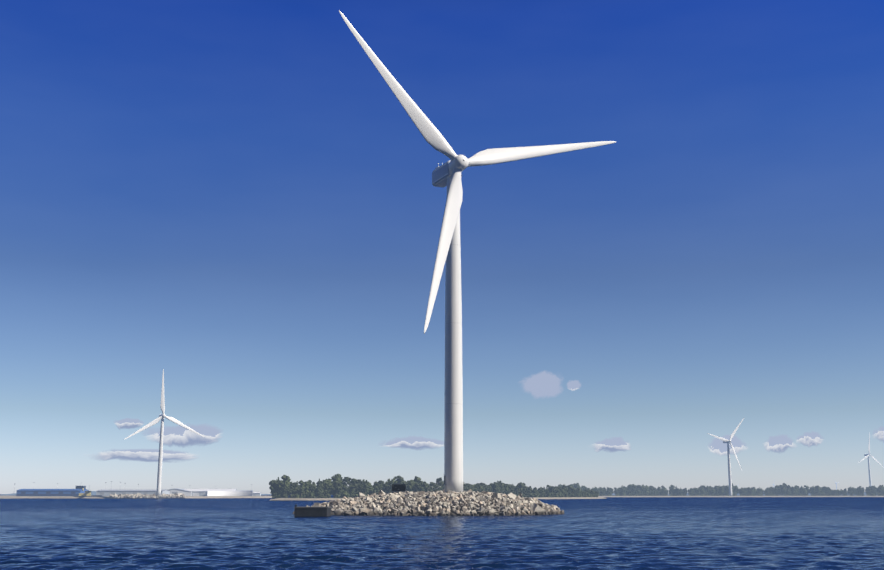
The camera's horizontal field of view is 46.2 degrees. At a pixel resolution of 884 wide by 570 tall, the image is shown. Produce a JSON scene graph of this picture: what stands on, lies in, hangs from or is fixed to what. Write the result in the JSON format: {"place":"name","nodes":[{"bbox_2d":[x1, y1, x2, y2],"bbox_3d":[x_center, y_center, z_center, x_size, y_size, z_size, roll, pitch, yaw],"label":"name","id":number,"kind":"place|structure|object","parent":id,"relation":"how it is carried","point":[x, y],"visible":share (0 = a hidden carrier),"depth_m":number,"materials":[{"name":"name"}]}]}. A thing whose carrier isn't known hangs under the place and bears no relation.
{"place":"outdoors","nodes":[
{"label":"outdoors","id":0,"kind":"place"},
{"bbox_2d":[114,418,143,428],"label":"cloud","id":1,"kind":"structure","parent":0,"point":[127,423],"depth_m":14270.52,"materials":[{"name":"white"}]},
{"bbox_2d":[96,490,169,495],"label":"building","id":2,"kind":"structure","parent":0,"point":[109,492],"depth_m":1179.48,"materials":[{"name":"grey"}]},
{"bbox_2d":[0,495,271,498],"bbox_3d":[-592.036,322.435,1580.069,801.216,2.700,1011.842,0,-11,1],"label":"shoreline","id":3,"kind":"structure","parent":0,"point":[7,496],"depth_m":1117.35,"materials":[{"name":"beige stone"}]},
{"bbox_2d":[16,489,88,495],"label":"building","id":4,"kind":"structure","parent":3,"relation":"on","point":[48,492],"depth_m":1181.62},
{"bbox_2d":[184,489,236,495],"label":"building","id":5,"kind":"structure","parent":3,"relation":"on","point":[199,492],"depth_m":1224.85,"materials":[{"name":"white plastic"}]},
{"bbox_2d":[207,491,252,495],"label":"building","id":6,"kind":"structure","parent":3,"relation":"on","point":[229,493],"depth_m":1214.99,"materials":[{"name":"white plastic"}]},
{"bbox_2d":[253,492,260,495],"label":"building","id":7,"kind":"structure","parent":3,"relation":"on","point":[256,493],"depth_m":1279.32,"materials":[{"name":"grey"}]},
{"bbox_2d":[96,449,195,461],"bbox_3d":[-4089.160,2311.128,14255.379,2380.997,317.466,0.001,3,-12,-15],"label":"cloud","id":8,"kind":"structure","parent":0,"point":[148,455],"depth_m":14248.42,"materials":[{"name":"white"}]},
{"bbox_2d":[169,488,191,495],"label":"building","id":9,"kind":"structure","parent":0,"point":[182,491],"depth_m":1219.44,"materials":[{"name":"white metal"}]},
{"bbox_2d":[145,424,220,446],"bbox_3d":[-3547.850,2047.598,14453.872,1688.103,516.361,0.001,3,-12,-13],"label":"cloud","id":10,"kind":"structure","parent":0,"point":[179,435],"depth_m":14439.07,"materials":[{"name":"white"}]},
{"bbox_2d":[382,436,443,449],"bbox_3d":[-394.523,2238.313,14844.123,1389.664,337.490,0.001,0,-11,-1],"label":"cloud","id":11,"kind":"structure","parent":0,"point":[417,443],"depth_m":14839.22,"materials":[{"name":"white"}]},
{"bbox_2d":[271,497,606,499],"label":"shoreline","id":12,"kind":"structure","parent":0,"point":[525,497],"depth_m":950.24,"materials":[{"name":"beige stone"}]},
{"bbox_2d":[269,480,277,489],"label":"tree","id":13,"kind":"object","parent":12,"relation":"on","point":[272,483],"visible":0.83,"depth_m":799.45,"materials":[{"name":"green plant"}]},
{"bbox_2d":[273,482,282,493],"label":"tree","id":14,"kind":"object","parent":12,"relation":"on","point":[279,485],"visible":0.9,"depth_m":793.95,"materials":[{"name":"green plant"}]},
{"bbox_2d":[281,484,288,496],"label":"tree","id":15,"kind":"object","parent":12,"relation":"on","point":[284,492],"visible":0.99,"depth_m":787.04,"materials":[{"name":"green plant"}]},
{"bbox_2d":[281,475,290,485],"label":"tree","id":16,"kind":"object","parent":12,"relation":"on","point":[284,477],"visible":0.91,"depth_m":796.76,"materials":[{"name":"green plant"}]},
{"bbox_2d":[282,481,289,492],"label":"tree","id":17,"kind":"object","parent":12,"relation":"on","point":[287,483],"visible":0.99,"depth_m":791.12,"materials":[{"name":"green plant"}]},
{"bbox_2d":[302,481,311,492],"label":"tree","id":18,"kind":"object","parent":12,"relation":"on","point":[307,484],"visible":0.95,"depth_m":791.55,"materials":[{"name":"green plant"}]},
{"bbox_2d":[314,478,323,497],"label":"tree","id":19,"kind":"object","parent":12,"relation":"on","point":[319,489],"visible":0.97,"depth_m":788.94,"materials":[{"name":"green plant"}]},
{"bbox_2d":[324,484,331,493],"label":"tree","id":20,"kind":"object","parent":12,"relation":"on","point":[327,486],"visible":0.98,"depth_m":791.87,"materials":[{"name":"green plant"}]},
{"bbox_2d":[333,481,340,489],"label":"tree","id":21,"kind":"object","parent":12,"relation":"on","point":[336,487],"visible":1,"depth_m":790.64,"materials":[{"name":"green plant"}]},
{"bbox_2d":[341,492,348,497],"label":"bush","id":22,"kind":"object","parent":12,"relation":"on","point":[346,494],"visible":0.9,"depth_m":787.20,"materials":[{"name":"green plant"}]},
{"bbox_2d":[342,477,351,486],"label":"tree","id":23,"kind":"object","parent":12,"relation":"on","point":[347,479],"visible":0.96,"depth_m":808.52,"materials":[{"name":"green plant"}]},
{"bbox_2d":[352,483,357,490],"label":"tree","id":24,"kind":"object","parent":12,"relation":"on","point":[355,487],"visible":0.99,"depth_m":797.16,"materials":[{"name":"green plant"}]},
{"bbox_2d":[355,479,362,487],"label":"tree","id":25,"kind":"object","parent":12,"relation":"on","point":[358,481],"visible":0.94,"depth_m":804.40,"materials":[{"name":"green plant"}]},
{"bbox_2d":[357,483,361,496],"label":"tree","id":26,"kind":"object","parent":12,"relation":"on","point":[359,489],"visible":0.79,"depth_m":804.23,"materials":[{"name":"green plant"}]},
{"bbox_2d":[363,483,369,493],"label":"tree","id":27,"kind":"object","parent":12,"relation":"on","point":[365,486],"visible":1,"depth_m":795.29,"materials":[{"name":"green plant"}]},
{"bbox_2d":[368,487,373,494],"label":"tree","id":28,"kind":"object","parent":12,"relation":"on","point":[370,490],"visible":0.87,"depth_m":802.86,"materials":[{"name":"green plant"}]},
{"bbox_2d":[383,479,392,493],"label":"tree","id":29,"kind":"object","parent":12,"relation":"on","point":[387,484],"visible":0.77,"depth_m":810.74,"materials":[{"name":"green plant"}]},
{"bbox_2d":[395,476,403,483],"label":"tree","id":30,"kind":"object","parent":12,"relation":"on","point":[398,479],"visible":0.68,"depth_m":818.86,"materials":[{"name":"green plant"}]},
{"bbox_2d":[407,482,414,491],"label":"tree","id":31,"kind":"object","parent":12,"relation":"on","point":[410,485],"visible":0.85,"depth_m":813.63,"materials":[{"name":"green plant"}]},
{"bbox_2d":[415,481,427,491],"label":"tree","id":32,"kind":"object","parent":12,"relation":"on","point":[420,483],"visible":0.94,"depth_m":815.07,"materials":[{"name":"green plant"}]},
{"bbox_2d":[419,483,428,491],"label":"tree","id":33,"kind":"object","parent":12,"relation":"on","point":[426,489],"visible":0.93,"depth_m":814.64,"materials":[{"name":"green plant"}]},
{"bbox_2d":[1,491,877,494],"bbox_3d":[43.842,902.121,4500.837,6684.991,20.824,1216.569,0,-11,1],"label":"distant coast","id":34,"kind":"structure","parent":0,"point":[93,492],"depth_m":4840.77},
{"bbox_2d":[0,496,883,569],"bbox_3d":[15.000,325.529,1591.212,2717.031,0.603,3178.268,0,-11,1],"label":"sea waves","id":35,"kind":"object","parent":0,"point":[727,533],"visible":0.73,"depth_m":114.49,"materials":[{"name":"liquid"}]},
{"bbox_2d":[707,418,743,495],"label":"wind turbine","id":36,"kind":"object","parent":35,"relation":"on","point":[724,440],"visible":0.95,"depth_m":1588.75,"materials":[{"name":"white paint"}]},
{"bbox_2d":[0,0,883,493],"label":"sky","id":37,"kind":"structure","parent":0,"point":[231,199],"materials":[{"name":"blue"}]},
{"bbox_2d":[522,371,561,397],"bbox_3d":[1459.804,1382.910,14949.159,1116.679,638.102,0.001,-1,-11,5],"label":"cloud","id":38,"kind":"structure","parent":0,"point":[543,384],"depth_m":14938.58,"materials":[{"name":"white"}]},
{"bbox_2d":[567,380,580,390],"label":"cloud","id":39,"kind":"structure","parent":0,"point":[574,385],"depth_m":14887.90,"materials":[{"name":"white"}]},
{"bbox_2d":[594,437,630,451],"bbox_3d":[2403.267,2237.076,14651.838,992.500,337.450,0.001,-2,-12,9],"label":"cloud","id":40,"kind":"structure","parent":0,"point":[613,444],"depth_m":14647.84,"materials":[{"name":"white"}]},
{"bbox_2d":[709,435,745,455],"bbox_3d":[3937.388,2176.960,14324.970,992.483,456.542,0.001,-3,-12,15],"label":"cloud","id":41,"kind":"structure","parent":0,"point":[718,446],"depth_m":14319.74,"materials":[{"name":"white"}]},
{"bbox_2d":[598,495,883,496],"bbox_3d":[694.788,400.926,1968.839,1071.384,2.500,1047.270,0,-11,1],"label":"shoreline","id":42,"kind":"structure","parent":0,"point":[743,496],"depth_m":1578.41,"materials":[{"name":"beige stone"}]},
{"bbox_2d":[619,486,624,494],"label":"tree","id":43,"kind":"object","parent":42,"relation":"on","point":[622,490],"visible":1,"depth_m":1570.28,"materials":[{"name":"green plant"}]},
{"bbox_2d":[858,433,883,486],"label":"wind turbine","id":44,"kind":"object","parent":42,"relation":"on","point":[867,456],"visible":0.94,"depth_m":2272.02,"materials":[{"name":"white paint"}]},
{"bbox_2d":[764,435,793,451],"bbox_3d":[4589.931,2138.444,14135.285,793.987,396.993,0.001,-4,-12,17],"label":"cloud","id":45,"kind":"structure","parent":0,"point":[781,443],"depth_m":14129.84,"materials":[{"name":"white"}]},
{"bbox_2d":[797,432,822,446],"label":"cloud","id":46,"kind":"structure","parent":0,"point":[809,439],"depth_m":14012.19,"materials":[{"name":"white"}]},
{"bbox_2d":[873,426,883,441],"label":"cloud","id":47,"kind":"structure","parent":0,"point":[879,434],"depth_m":13716.01,"materials":[{"name":"white"}]},
{"label":"sea water","id":48,"kind":"structure","parent":0,"visible":0},
{"bbox_2d":[74,485,101,496],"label":"harbour pilot boat","id":49,"kind":"object","parent":48,"relation":"on","point":[87,494],"visible":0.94,"depth_m":1116.85,"materials":[{"name":"white"}]},
{"bbox_2d":[110,493,185,498],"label":"breakwater rocks","id":50,"kind":"object","parent":48,"relation":"in","point":[144,496],"visible":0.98,"depth_m":1086.12,"materials":[{"name":"stone"}]},
{"bbox_2d":[124,369,203,495],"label":"wind turbine","id":51,"kind":"object","parent":50,"relation":"on","point":[161,417],"visible":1,"depth_m":1104.02,"materials":[{"name":"white paint"}]},
{"bbox_2d":[294,504,331,516],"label":"dock","id":52,"kind":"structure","parent":48,"relation":"in","point":[311,511],"depth_m":216.69,"materials":[{"name":"concrete"}]},
{"bbox_2d":[417,500,522,515],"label":"rock island","id":53,"kind":"object","parent":48,"relation":"in","point":[468,509],"visible":0.03,"depth_m":227.63,"materials":[{"name":"grey stone"}]},
{"bbox_2d":[391,484,405,491],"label":"warning sign board","id":54,"kind":"object","parent":53,"relation":"on","point":[398,487],"visible":0.89,"depth_m":250.88,"materials":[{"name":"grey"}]},
{"bbox_2d":[292,489,563,515],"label":"island boulders","id":55,"kind":"object","parent":53,"relation":"on","point":[382,503],"visible":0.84,"depth_m":231.70,"materials":[{"name":"stone"}]},
{"bbox_2d":[339,10,615,491],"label":"wind turbine","id":56,"kind":"object","parent":53,"relation":"on","point":[448,174],"visible":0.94,"depth_m":255.61,"materials":[{"name":"white paint"}]}
]}

